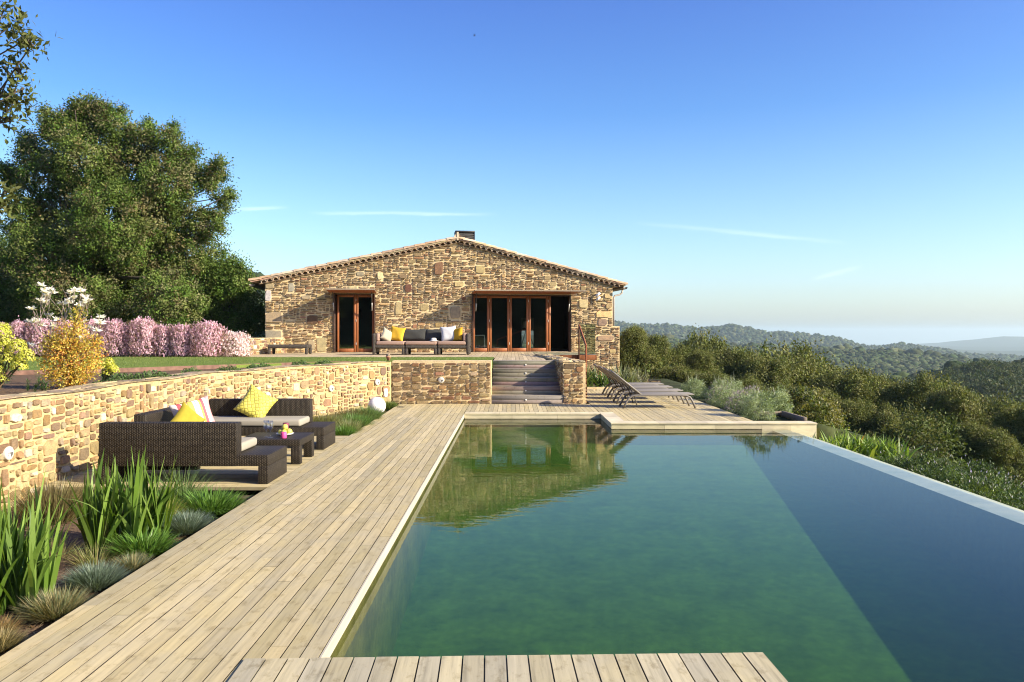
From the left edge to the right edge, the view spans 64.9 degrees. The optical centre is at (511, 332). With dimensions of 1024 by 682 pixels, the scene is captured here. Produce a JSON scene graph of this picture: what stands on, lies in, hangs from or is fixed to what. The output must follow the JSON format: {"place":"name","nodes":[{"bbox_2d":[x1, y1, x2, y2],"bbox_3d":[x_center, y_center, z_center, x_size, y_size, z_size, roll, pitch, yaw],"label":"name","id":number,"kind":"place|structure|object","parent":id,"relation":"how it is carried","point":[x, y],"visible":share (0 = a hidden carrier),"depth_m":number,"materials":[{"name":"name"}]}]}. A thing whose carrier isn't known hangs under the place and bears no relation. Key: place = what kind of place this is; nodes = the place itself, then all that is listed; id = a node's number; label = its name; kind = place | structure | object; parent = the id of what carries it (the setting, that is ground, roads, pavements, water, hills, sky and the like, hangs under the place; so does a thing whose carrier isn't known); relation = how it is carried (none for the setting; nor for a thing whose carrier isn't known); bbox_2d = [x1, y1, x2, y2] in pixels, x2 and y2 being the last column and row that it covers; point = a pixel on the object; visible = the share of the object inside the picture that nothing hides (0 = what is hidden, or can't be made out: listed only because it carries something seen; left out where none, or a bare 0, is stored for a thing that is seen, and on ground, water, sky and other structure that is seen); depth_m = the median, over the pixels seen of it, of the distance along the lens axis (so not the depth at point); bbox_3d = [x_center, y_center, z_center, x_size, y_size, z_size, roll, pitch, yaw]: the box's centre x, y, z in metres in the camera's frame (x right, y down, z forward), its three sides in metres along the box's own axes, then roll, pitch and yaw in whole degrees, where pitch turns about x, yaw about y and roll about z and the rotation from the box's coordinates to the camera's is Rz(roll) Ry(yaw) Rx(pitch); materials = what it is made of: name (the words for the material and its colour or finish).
{"place":"outdoors","nodes":[
{"label":"outdoors","id":0,"kind":"place"},
{"bbox_2d":[189,319,228,356],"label":"flowering shrub","id":1,"kind":"object","parent":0,"point":[202,340],"visible":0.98,"depth_m":23.47,"materials":[{"name":"pink plant"}]},
{"bbox_2d":[3,356,493,371],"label":"lawn","id":2,"kind":"structure","parent":0,"point":[246,364],"depth_m":20.30,"materials":[{"name":"plant"}]},
{"bbox_2d":[2,361,350,374],"bbox_3d":[-8.760,0.764,15.288,12.797,0.152,0.819,0,0,-39],"label":"lawn edging","id":3,"kind":"object","parent":2,"relation":"on","point":[32,372],"visible":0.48,"depth_m":16.24,"materials":[{"name":"metal"}]},
{"bbox_2d":[0,368,611,655],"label":"soil","id":4,"kind":"structure","parent":0,"point":[16,385],"depth_m":7.27,"materials":[{"name":"soil"}]},
{"bbox_2d":[0,322,35,389],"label":"spurge","id":5,"kind":"object","parent":4,"relation":"on","point":[16,360],"visible":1,"depth_m":10.57,"materials":[{"name":"yellow plant"}]},
{"bbox_2d":[0,623,35,653],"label":"grass tuft","id":6,"kind":"object","parent":4,"relation":"on","point":[9,641],"visible":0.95,"depth_m":4.65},
{"bbox_2d":[0,0,62,224],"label":"oak tree","id":7,"kind":"object","parent":4,"relation":"on","point":[11,96],"visible":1,"depth_m":7.49,"materials":[{"name":"green plant"}]},
{"bbox_2d":[0,458,89,615],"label":"iris clump","id":8,"kind":"object","parent":4,"relation":"on","point":[28,565],"visible":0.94,"depth_m":5.32,"materials":[{"name":"plant"}]},
{"bbox_2d":[6,583,95,626],"bbox_3d":[-2.919,1.718,5.164,0.592,0.204,0.596,0,0,0],"label":"grass tuft","id":9,"kind":"object","parent":4,"relation":"on","point":[53,606],"visible":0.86,"depth_m":5.11,"materials":[{"name":"plant"}]},
{"bbox_2d":[1,472,101,524],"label":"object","id":10,"kind":"object","parent":4,"relation":"on","point":[50,492],"visible":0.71,"depth_m":7.69,"materials":[{"name":"plant"}]},
{"bbox_2d":[23,282,105,375],"bbox_3d":[-6.666,0.007,11.891,1.319,1.537,0.627,0,0,0],"label":"magnolia","id":11,"kind":"object","parent":4,"relation":"on","point":[68,301],"visible":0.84,"depth_m":11.86,"materials":[{"name":"white plant"}]},
{"bbox_2d":[32,303,110,388],"bbox_3d":[-6.084,0.248,11.082,1.064,1.324,0.798,0,0,0],"label":"golden shrub","id":12,"kind":"object","parent":4,"relation":"on","point":[69,372],"visible":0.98,"depth_m":11.03,"materials":[{"name":"yellow plant"}]},
{"bbox_2d":[57,559,134,592],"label":"fescue tuft","id":13,"kind":"object","parent":4,"relation":"on","point":[99,578],"visible":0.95,"depth_m":5.69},
{"bbox_2d":[63,540,130,568],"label":"grass tuft","id":14,"kind":"object","parent":4,"relation":"on","point":[90,556],"visible":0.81,"depth_m":6.32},
{"bbox_2d":[57,444,186,555],"bbox_3d":[-3.182,1.365,6.782,1.067,0.930,0.984,0,0,0],"label":"iris clump","id":15,"kind":"object","parent":4,"relation":"on","point":[108,510],"visible":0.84,"depth_m":6.75,"materials":[{"name":"plant"}]},
{"bbox_2d":[107,550,154,573],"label":"grass tuft","id":16,"kind":"object","parent":4,"relation":"on","point":[136,562],"visible":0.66,"depth_m":6.12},
{"bbox_2d":[92,369,183,382],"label":"groundcover","id":17,"kind":"object","parent":4,"relation":"on","point":[117,376],"visible":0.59,"depth_m":12.56,"materials":[{"name":"green plant"}]},
{"bbox_2d":[100,523,182,561],"bbox_3d":[-3.018,1.709,6.596,0.731,0.279,0.764,0,0,0],"label":"daylily clump","id":18,"kind":"object","parent":4,"relation":"on","point":[152,544],"visible":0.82,"depth_m":6.53,"materials":[{"name":"plant"}]},
{"bbox_2d":[148,460,219,499],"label":"grass tuft","id":19,"kind":"object","parent":4,"relation":"on","point":[182,489],"visible":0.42,"depth_m":8.35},
{"bbox_2d":[161,507,214,536],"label":"fescue tuft","id":20,"kind":"object","parent":4,"relation":"on","point":[187,524],"visible":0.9,"depth_m":7.28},
{"bbox_2d":[37,436,347,497],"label":"seating deck","id":21,"kind":"structure","parent":4,"relation":"on","point":[245,478],"depth_m":9.47,"materials":[{"name":"wood"}]},
{"bbox_2d":[134,407,200,469],"bbox_3d":[-4.300,1.357,10.600,0.800,0.685,1.240,0,0,0],"label":"rattan sofa","id":22,"kind":"object","parent":21,"relation":"on","point":[162,415],"visible":0.09,"depth_m":10.12,"materials":[{"name":"wicker"}]},
{"bbox_2d":[170,401,205,421],"bbox_3d":[-4.180,1.145,10.360,0.156,0.380,0.380,-18,-54,35],"label":"cushion","id":23,"kind":"object","parent":22,"relation":"on","point":[186,413],"visible":0.58,"depth_m":10.32,"materials":[{"name":"fabric"}]},
{"bbox_2d":[169,395,214,421],"bbox_3d":[-4.200,1.100,10.620,0.520,0.440,0.177,-16,-6,-39],"label":"cushion","id":24,"kind":"object","parent":22,"relation":"on","point":[200,407],"visible":0.41,"depth_m":10.62,"materials":[{"name":"fabric"}]},
{"bbox_2d":[99,422,286,483],"bbox_3d":[-3.692,1.357,9.428,1.903,0.685,0.764,0,0,0],"label":"rattan sofa","id":25,"kind":"object","parent":21,"relation":"on","point":[212,443],"visible":0.91,"depth_m":9.05,"materials":[{"name":"wicker"}]},
{"bbox_2d":[209,398,334,449],"bbox_3d":[-3.682,1.357,12.082,1.903,0.685,0.763,0,0,0],"label":"rattan sofa","id":26,"kind":"object","parent":21,"relation":"on","point":[296,414],"visible":0.59,"depth_m":12.13,"materials":[{"name":"wicker"}]},
{"bbox_2d":[233,384,277,417],"bbox_3d":[-3.860,1.080,12.140,0.470,0.470,0.177,31,-26,-3],"label":"cushion","id":27,"kind":"object","parent":26,"relation":"on","point":[255,402],"visible":0.94,"depth_m":12.07,"materials":[{"name":"fabric"}]},
{"bbox_2d":[245,432,313,463],"bbox_3d":[-3.143,1.538,10.765,0.815,0.323,0.750,0,0,0],"label":"coffee table","id":28,"kind":"object","parent":21,"relation":"on","point":[295,441],"visible":0.57,"depth_m":10.49,"materials":[{"name":"wicker"}]},
{"bbox_2d":[173,483,251,519],"bbox_3d":[-3.011,1.672,8.055,0.986,0.333,0.966,0,0,0],"label":"daylily clump","id":29,"kind":"object","parent":4,"relation":"on","point":[218,504],"visible":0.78,"depth_m":7.95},
{"bbox_2d":[0,404,468,681],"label":"pool deck","id":30,"kind":"structure","parent":4,"relation":"on","point":[282,567],"depth_m":5.53,"materials":[{"name":"wood"}]},
{"bbox_2d":[392,360,491,404],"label":"retaining wall","id":31,"kind":"structure","parent":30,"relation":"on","point":[469,382],"depth_m":19.25,"materials":[{"name":"stone"}]},
{"bbox_2d":[677,375,708,398],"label":"lavender bush","id":32,"kind":"object","parent":4,"relation":"on","point":[695,382],"visible":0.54,"depth_m":21.78,"materials":[{"name":"green plant"}]},
{"bbox_2d":[705,386,736,407],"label":"lavender bush","id":33,"kind":"object","parent":4,"relation":"on","point":[714,397],"visible":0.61,"depth_m":19.07,"materials":[{"name":"green plant"}]},
{"bbox_2d":[724,386,756,414],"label":"lavender bush","id":34,"kind":"object","parent":4,"relation":"on","point":[736,397],"visible":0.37,"depth_m":17.52,"materials":[{"name":"green plant"}]},
{"bbox_2d":[736,384,779,420],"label":"lavender bush","id":35,"kind":"object","parent":4,"relation":"on","point":[755,400],"visible":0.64,"depth_m":16.37,"materials":[{"name":"green plant"}]},
{"bbox_2d":[757,385,793,416],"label":"lavender bush","id":36,"kind":"object","parent":4,"relation":"on","point":[780,396],"visible":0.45,"depth_m":17.15,"materials":[{"name":"green plant"}]},
{"bbox_2d":[197,352,588,359],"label":"terrace deck","id":37,"kind":"structure","parent":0,"point":[514,355],"depth_m":26.59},
{"bbox_2d":[165,322,196,356],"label":"flowering shrub","id":38,"kind":"object","parent":37,"relation":"on","point":[179,341],"visible":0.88,"depth_m":23.53,"materials":[{"name":"pink plant"}]},
{"bbox_2d":[212,330,253,356],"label":"flowering shrub","id":39,"kind":"object","parent":37,"relation":"on","point":[235,339],"visible":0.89,"depth_m":23.73,"materials":[{"name":"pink plant"}]},
{"bbox_2d":[233,337,284,355],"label":"wall","id":40,"kind":"structure","parent":37,"relation":"on","point":[260,346],"depth_m":27.23,"materials":[{"name":"stone"}]},
{"bbox_2d":[372,333,405,354],"bbox_3d":[-4.015,0.370,26.570,1.050,0.700,0.860,0,0,0],"label":"terrace sofa","id":41,"kind":"object","parent":37,"relation":"on","point":[378,343],"visible":0.78,"depth_m":26.16,"materials":[{"name":"fabric"}]},
{"bbox_2d":[405,341,437,354],"bbox_3d":[-2.960,0.370,26.573,1.040,0.700,0.855,0,0,0],"label":"terrace sofa","id":42,"kind":"object","parent":37,"relation":"on","point":[409,345],"visible":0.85,"depth_m":26.15,"materials":[{"name":"grey wicker"}]},
{"bbox_2d":[437,333,470,354],"bbox_3d":[-1.905,0.370,26.570,1.050,0.700,0.860,0,0,0],"label":"terrace sofa","id":43,"kind":"object","parent":37,"relation":"on","point":[464,342],"visible":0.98,"depth_m":26.15,"materials":[{"name":"fabric"}]},
{"bbox_2d":[0,0,1023,343],"label":"sky","id":44,"kind":"structure","parent":0,"point":[853,170],"materials":[{"name":"blue"}]},
{"bbox_2d":[36,299,1023,469],"bbox_3d":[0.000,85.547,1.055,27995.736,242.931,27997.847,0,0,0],"label":"ground","id":45,"kind":"structure","parent":0,"point":[1008,345],"depth_m":3581.89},
{"bbox_2d":[6,315,29,355],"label":"flowering shrub","id":46,"kind":"object","parent":45,"relation":"on","point":[17,327],"visible":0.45,"depth_m":23.56,"materials":[{"name":"pink plant"}]},
{"bbox_2d":[0,235,60,325],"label":"oak tree","id":47,"kind":"object","parent":45,"relation":"on","point":[11,309],"visible":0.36,"depth_m":33.60,"materials":[{"name":"green plant"}]},
{"bbox_2d":[22,318,53,356],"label":"flowering shrub","id":48,"kind":"object","parent":45,"relation":"on","point":[32,334],"visible":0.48,"depth_m":23.47,"materials":[{"name":"pink plant"}]},
{"bbox_2d":[93,318,130,356],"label":"flowering shrub","id":49,"kind":"object","parent":45,"relation":"on","point":[113,334],"visible":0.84,"depth_m":23.52,"materials":[{"name":"pink plant"}]},
{"bbox_2d":[0,88,241,349],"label":"oak tree","id":50,"kind":"object","parent":45,"relation":"on","point":[136,245],"visible":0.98,"depth_m":28.72,"materials":[{"name":"green plant"}]},
{"bbox_2d":[122,316,158,356],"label":"flowering shrub","id":51,"kind":"object","parent":45,"relation":"on","point":[140,344],"visible":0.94,"depth_m":23.50,"materials":[{"name":"pink plant"}]},
{"bbox_2d":[151,324,172,356],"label":"flowering shrub","id":52,"kind":"object","parent":45,"relation":"on","point":[161,334],"visible":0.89,"depth_m":23.57,"materials":[{"name":"pink plant"}]},
{"bbox_2d":[0,361,390,509],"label":"garden wall","id":53,"kind":"structure","parent":45,"relation":"on","point":[55,432],"depth_m":10.61,"materials":[{"name":"stone"}]},
{"bbox_2d":[172,234,264,345],"bbox_3d":[-11.274,-1.314,31.701,4.483,5.222,4.241,0,0,0],"label":"oak tree","id":54,"kind":"object","parent":45,"relation":"on","point":[232,306],"visible":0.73,"depth_m":30.87,"materials":[{"name":"green plant"}]},
{"bbox_2d":[248,230,627,378],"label":"stone house","id":55,"kind":"structure","parent":45,"relation":"on","point":[493,294],"depth_m":29.77,"materials":[{"name":"brown stone"}]},
{"bbox_2d":[337,295,355,351],"bbox_3d":[-6.032,-0.341,29.381,0.694,2.098,0.067,0,0,-8],"label":"door","id":56,"kind":"structure","parent":55,"relation":"in","point":[338,350],"depth_m":29.36,"materials":[{"name":"brown wood"}]},
{"bbox_2d":[473,296,489,351],"bbox_3d":[-1.155,-0.341,30.076,0.629,2.098,0.067,0,0,-8],"label":"door","id":57,"kind":"structure","parent":55,"relation":"in","point":[488,343],"depth_m":30.06,"materials":[{"name":"brown wood"}]},
{"bbox_2d":[489,296,509,351],"bbox_3d":[-0.469,-0.341,30.173,0.765,2.098,0.067,0,0,-8],"label":"door","id":58,"kind":"structure","parent":55,"relation":"in","point":[491,349],"depth_m":30.14,"materials":[{"name":"brown wood"}]},
{"bbox_2d":[509,296,528,351],"bbox_3d":[0.267,-0.341,30.278,0.729,2.098,0.067,0,0,-8],"label":"door","id":59,"kind":"structure","parent":55,"relation":"in","point":[511,349],"depth_m":30.24,"materials":[{"name":"brown wood"}]},
{"bbox_2d":[528,296,547,351],"bbox_3d":[0.996,-0.341,30.382,0.753,2.098,0.067,0,0,-8],"label":"door","id":60,"kind":"structure","parent":55,"relation":"in","point":[530,349],"depth_m":30.34,"materials":[{"name":"brown wood"}]},
{"bbox_2d":[535,353,586,403],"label":"stone pier","id":61,"kind":"structure","parent":45,"relation":"on","point":[571,373],"depth_m":19.26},
{"bbox_2d":[620,321,660,377],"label":"oak tree","id":62,"kind":"object","parent":45,"relation":"on","point":[634,346],"visible":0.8,"depth_m":36.37,"materials":[{"name":"green plant"}]},
{"bbox_2d":[631,333,671,377],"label":"oak tree","id":63,"kind":"object","parent":45,"relation":"on","point":[660,344],"visible":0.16,"depth_m":37.46,"materials":[{"name":"green plant"}]},
{"bbox_2d":[649,339,691,378],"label":"oak tree","id":64,"kind":"object","parent":45,"relation":"on","point":[676,354],"visible":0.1,"depth_m":37.87,"materials":[{"name":"green plant"}]},
{"bbox_2d":[653,363,694,382],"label":"oak tree","id":65,"kind":"object","parent":45,"relation":"on","point":[676,373],"visible":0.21,"depth_m":31.91,"materials":[{"name":"green plant"}]},
{"bbox_2d":[330,418,1023,681],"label":"pool basin","id":66,"kind":"object","parent":45,"relation":"in","point":[792,559],"visible":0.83,"depth_m":8.77,"materials":[{"name":"liquid"}]},
{"bbox_2d":[228,652,787,681],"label":"jetty","id":67,"kind":"object","parent":66,"relation":"on","point":[719,667],"visible":1,"depth_m":4.05,"materials":[{"name":"wood"}]},
{"bbox_2d":[319,412,816,657],"bbox_3d":[2.364,1.973,7.116,6.749,0.554,20.232,0,0,0],"label":"pool coping","id":68,"kind":"object","parent":66,"relation":"on","point":[612,420],"visible":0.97,"depth_m":15.15,"materials":[{"name":"stone"}]},
{"bbox_2d":[774,430,1023,524],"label":"pool weir","id":69,"kind":"object","parent":66,"relation":"in","point":[992,506],"visible":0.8,"depth_m":10.03,"materials":[{"name":"stone"}]},
{"bbox_2d":[672,323,727,358],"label":"oak tree","id":70,"kind":"object","parent":45,"relation":"on","point":[701,339],"visible":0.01,"depth_m":43.88,"materials":[{"name":"green plant"}]},
{"bbox_2d":[681,348,721,376],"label":"oak tree","id":71,"kind":"object","parent":45,"relation":"on","point":[699,360],"visible":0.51,"depth_m":35.58,"materials":[{"name":"green plant"}]},
{"bbox_2d":[683,369,734,389],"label":"oak tree","id":72,"kind":"object","parent":45,"relation":"on","point":[708,378],"visible":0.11,"depth_m":30.75,"materials":[{"name":"green plant"}]},
{"bbox_2d":[697,342,762,380],"bbox_3d":[10.246,4.136,39.921,5.002,7.403,4.109,0,0,-31],"label":"oak tree","id":73,"kind":"object","parent":45,"relation":"on","point":[727,363],"visible":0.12,"depth_m":39.49,"materials":[{"name":"green plant"}]},
{"bbox_2d":[733,351,794,391],"bbox_3d":[11.772,3.996,38.115,3.228,6.504,4.678,0,0,43],"label":"oak tree","id":74,"kind":"object","parent":45,"relation":"on","point":[771,370],"visible":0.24,"depth_m":37.78,"materials":[{"name":"green plant"}]},
{"bbox_2d":[752,335,818,362],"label":"oak tree","id":75,"kind":"object","parent":45,"relation":"on","point":[775,352],"depth_m":46.68,"materials":[{"name":"green plant"}]},
{"bbox_2d":[772,349,826,389],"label":"oak tree","id":76,"kind":"object","parent":45,"relation":"on","point":[804,371],"visible":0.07,"depth_m":39.66,"materials":[{"name":"green plant"}]},
{"bbox_2d":[771,381,847,428],"bbox_3d":[6.639,2.002,18.295,1.866,1.787,1.705,0,0,0],"label":"slope bush","id":77,"kind":"object","parent":45,"relation":"on","point":[818,409],"visible":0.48,"depth_m":18.09,"materials":[{"name":"green plant"}]},
{"bbox_2d":[787,334,846,375],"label":"oak tree","id":78,"kind":"object","parent":45,"relation":"on","point":[806,348],"visible":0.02,"depth_m":46.50,"materials":[{"name":"green plant"}]},
{"bbox_2d":[614,320,1023,362],"bbox_3d":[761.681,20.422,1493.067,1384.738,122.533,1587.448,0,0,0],"label":"ridge forest","id":79,"kind":"object","parent":45,"relation":"on","point":[839,342],"visible":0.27,"depth_m":1928.16,"materials":[{"name":"plant"}]},
{"bbox_2d":[620,332,1023,380],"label":"valley forest","id":80,"kind":"object","parent":45,"relation":"on","point":[898,364],"visible":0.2,"depth_m":721.75,"materials":[{"name":"plant"}]},
{"bbox_2d":[814,365,876,402],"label":"oak tree","id":81,"kind":"object","parent":45,"relation":"on","point":[847,387],"visible":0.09,"depth_m":35.47,"materials":[{"name":"green plant"}]},
{"bbox_2d":[807,361,887,405],"bbox_3d":[16.020,5.306,37.915,5.977,8.310,4.124,0,0,-33],"label":"oak tree","id":82,"kind":"object","parent":45,"relation":"on","point":[854,367],"depth_m":37.27,"materials":[{"name":"green plant"}]},
{"bbox_2d":[814,431,885,453],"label":"agapanthus","id":83,"kind":"object","parent":45,"relation":"on","point":[840,440],"visible":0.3,"depth_m":14.84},
{"bbox_2d":[834,396,876,434],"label":"oak tree","id":84,"kind":"object","parent":45,"relation":"on","point":[859,411],"visible":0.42,"depth_m":25.83,"materials":[{"name":"green plant"}]},
{"bbox_2d":[853,369,903,409],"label":"oak tree","id":85,"kind":"object","parent":45,"relation":"on","point":[882,384],"visible":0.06,"depth_m":36.51,"materials":[{"name":"green plant"}]},
{"bbox_2d":[838,433,925,460],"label":"agapanthus","id":86,"kind":"object","parent":45,"relation":"on","point":[881,447],"visible":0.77,"depth_m":14.50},
{"bbox_2d":[861,398,906,446],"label":"oak tree","id":87,"kind":"object","parent":45,"relation":"on","point":[883,419],"visible":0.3,"depth_m":25.27,"materials":[{"name":"green plant"}]},
{"bbox_2d":[759,379,1022,485],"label":"scrub","id":88,"kind":"object","parent":45,"relation":"on","point":[912,416],"visible":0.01,"depth_m":17.21,"materials":[{"name":"green plant"}]},
{"bbox_2d":[871,369,953,423],"bbox_3d":[16.684,4.660,33.967,4.285,6.549,4.825,0,0,20],"label":"oak tree","id":89,"kind":"object","parent":45,"relation":"on","point":[922,385],"visible":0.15,"depth_m":33.43,"materials":[{"name":"green plant"}]},
{"bbox_2d":[863,443,971,480],"bbox_3d":[6.663,2.962,13.307,1.927,2.324,1.868,0,0,0],"label":"rosemary bush","id":90,"kind":"object","parent":45,"relation":"on","point":[902,462],"visible":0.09,"depth_m":13.14,"materials":[{"name":"green plant"}]},
{"bbox_2d":[901,413,948,452],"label":"oak tree","id":91,"kind":"object","parent":45,"relation":"on","point":[919,444],"visible":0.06,"depth_m":24.32,"materials":[{"name":"green plant"}]},
{"bbox_2d":[904,461,1001,502],"bbox_3d":[6.561,2.956,12.097,1.943,2.122,1.953,0,0,0],"label":"rosemary bush","id":92,"kind":"object","parent":45,"relation":"on","point":[949,476],"visible":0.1,"depth_m":12.03,"materials":[{"name":"green plant"}]},
{"bbox_2d":[915,382,993,439],"bbox_3d":[17.231,4.612,31.071,4.089,5.685,2.821,0,0,7],"label":"oak tree","id":93,"kind":"object","parent":45,"relation":"on","point":[951,400],"visible":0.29,"depth_m":30.52,"materials":[{"name":"green plant"}]},
{"bbox_2d":[888,358,1023,408],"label":"hillside forest","id":94,"kind":"object","parent":45,"relation":"on","point":[989,377],"visible":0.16,"depth_m":191.43,"materials":[{"name":"green plant"}]},
{"bbox_2d":[926,418,993,465],"bbox_3d":[12.888,3.930,22.930,2.520,3.112,1.739,0,0,21],"label":"oak tree","id":95,"kind":"object","parent":45,"relation":"on","point":[973,428],"visible":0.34,"depth_m":22.56,"materials":[{"name":"green plant"}]},
{"bbox_2d":[932,454,1010,481],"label":"rosemary bush","id":96,"kind":"object","parent":45,"relation":"on","point":[976,468],"visible":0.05,"depth_m":13.69,"materials":[{"name":"green plant"}]},
{"bbox_2d":[943,469,1023,509],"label":"rosemary bush","id":97,"kind":"object","parent":45,"relation":"on","point":[1002,495],"visible":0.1,"depth_m":10.99,"materials":[{"name":"green plant"}]},
{"bbox_2d":[954,388,1023,426],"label":"oak tree","id":98,"kind":"object","parent":45,"relation":"on","point":[991,406],"visible":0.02,"depth_m":34.40,"materials":[{"name":"green plant"}]},
{"bbox_2d":[966,425,1023,488],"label":"oak tree","id":99,"kind":"object","parent":45,"relation":"on","point":[999,447],"visible":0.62,"depth_m":21.64,"materials":[{"name":"green plant"}]},
{"bbox_2d":[981,399,1023,449],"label":"oak tree","id":100,"kind":"object","parent":45,"relation":"on","point":[1012,421],"visible":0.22,"depth_m":27.90,"materials":[{"name":"green plant"}]},
{"bbox_2d":[465,390,751,420],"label":"lounger deck","id":101,"kind":"structure","parent":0,"point":[656,408],"depth_m":18.07,"materials":[{"name":"wood"}]},
{"bbox_2d":[492,360,565,403],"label":"timber steps","id":102,"kind":"structure","parent":101,"relation":"on","point":[525,381],"depth_m":19.93,"materials":[{"name":"wood"}]},
{"bbox_2d":[598,366,674,399],"bbox_3d":[3.191,1.283,20.810,1.911,0.855,0.668,0,0,0],"label":"sun lounger","id":103,"kind":"object","parent":101,"relation":"on","point":[617,388],"visible":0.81,"depth_m":20.52,"materials":[{"name":"fabric"}]},
{"bbox_2d":[603,367,684,403],"bbox_3d":[3.191,1.283,19.590,1.911,0.855,0.668,0,0,0],"label":"sun lounger","id":104,"kind":"object","parent":101,"relation":"on","point":[624,391],"visible":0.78,"depth_m":19.28,"materials":[{"name":"fabric"}]},
{"bbox_2d":[608,370,695,408],"bbox_3d":[3.191,1.283,18.410,1.911,0.855,0.668,0,0,0],"label":"sun lounger","id":105,"kind":"object","parent":101,"relation":"on","point":[683,394],"visible":1,"depth_m":18.11,"materials":[{"name":"paint"}]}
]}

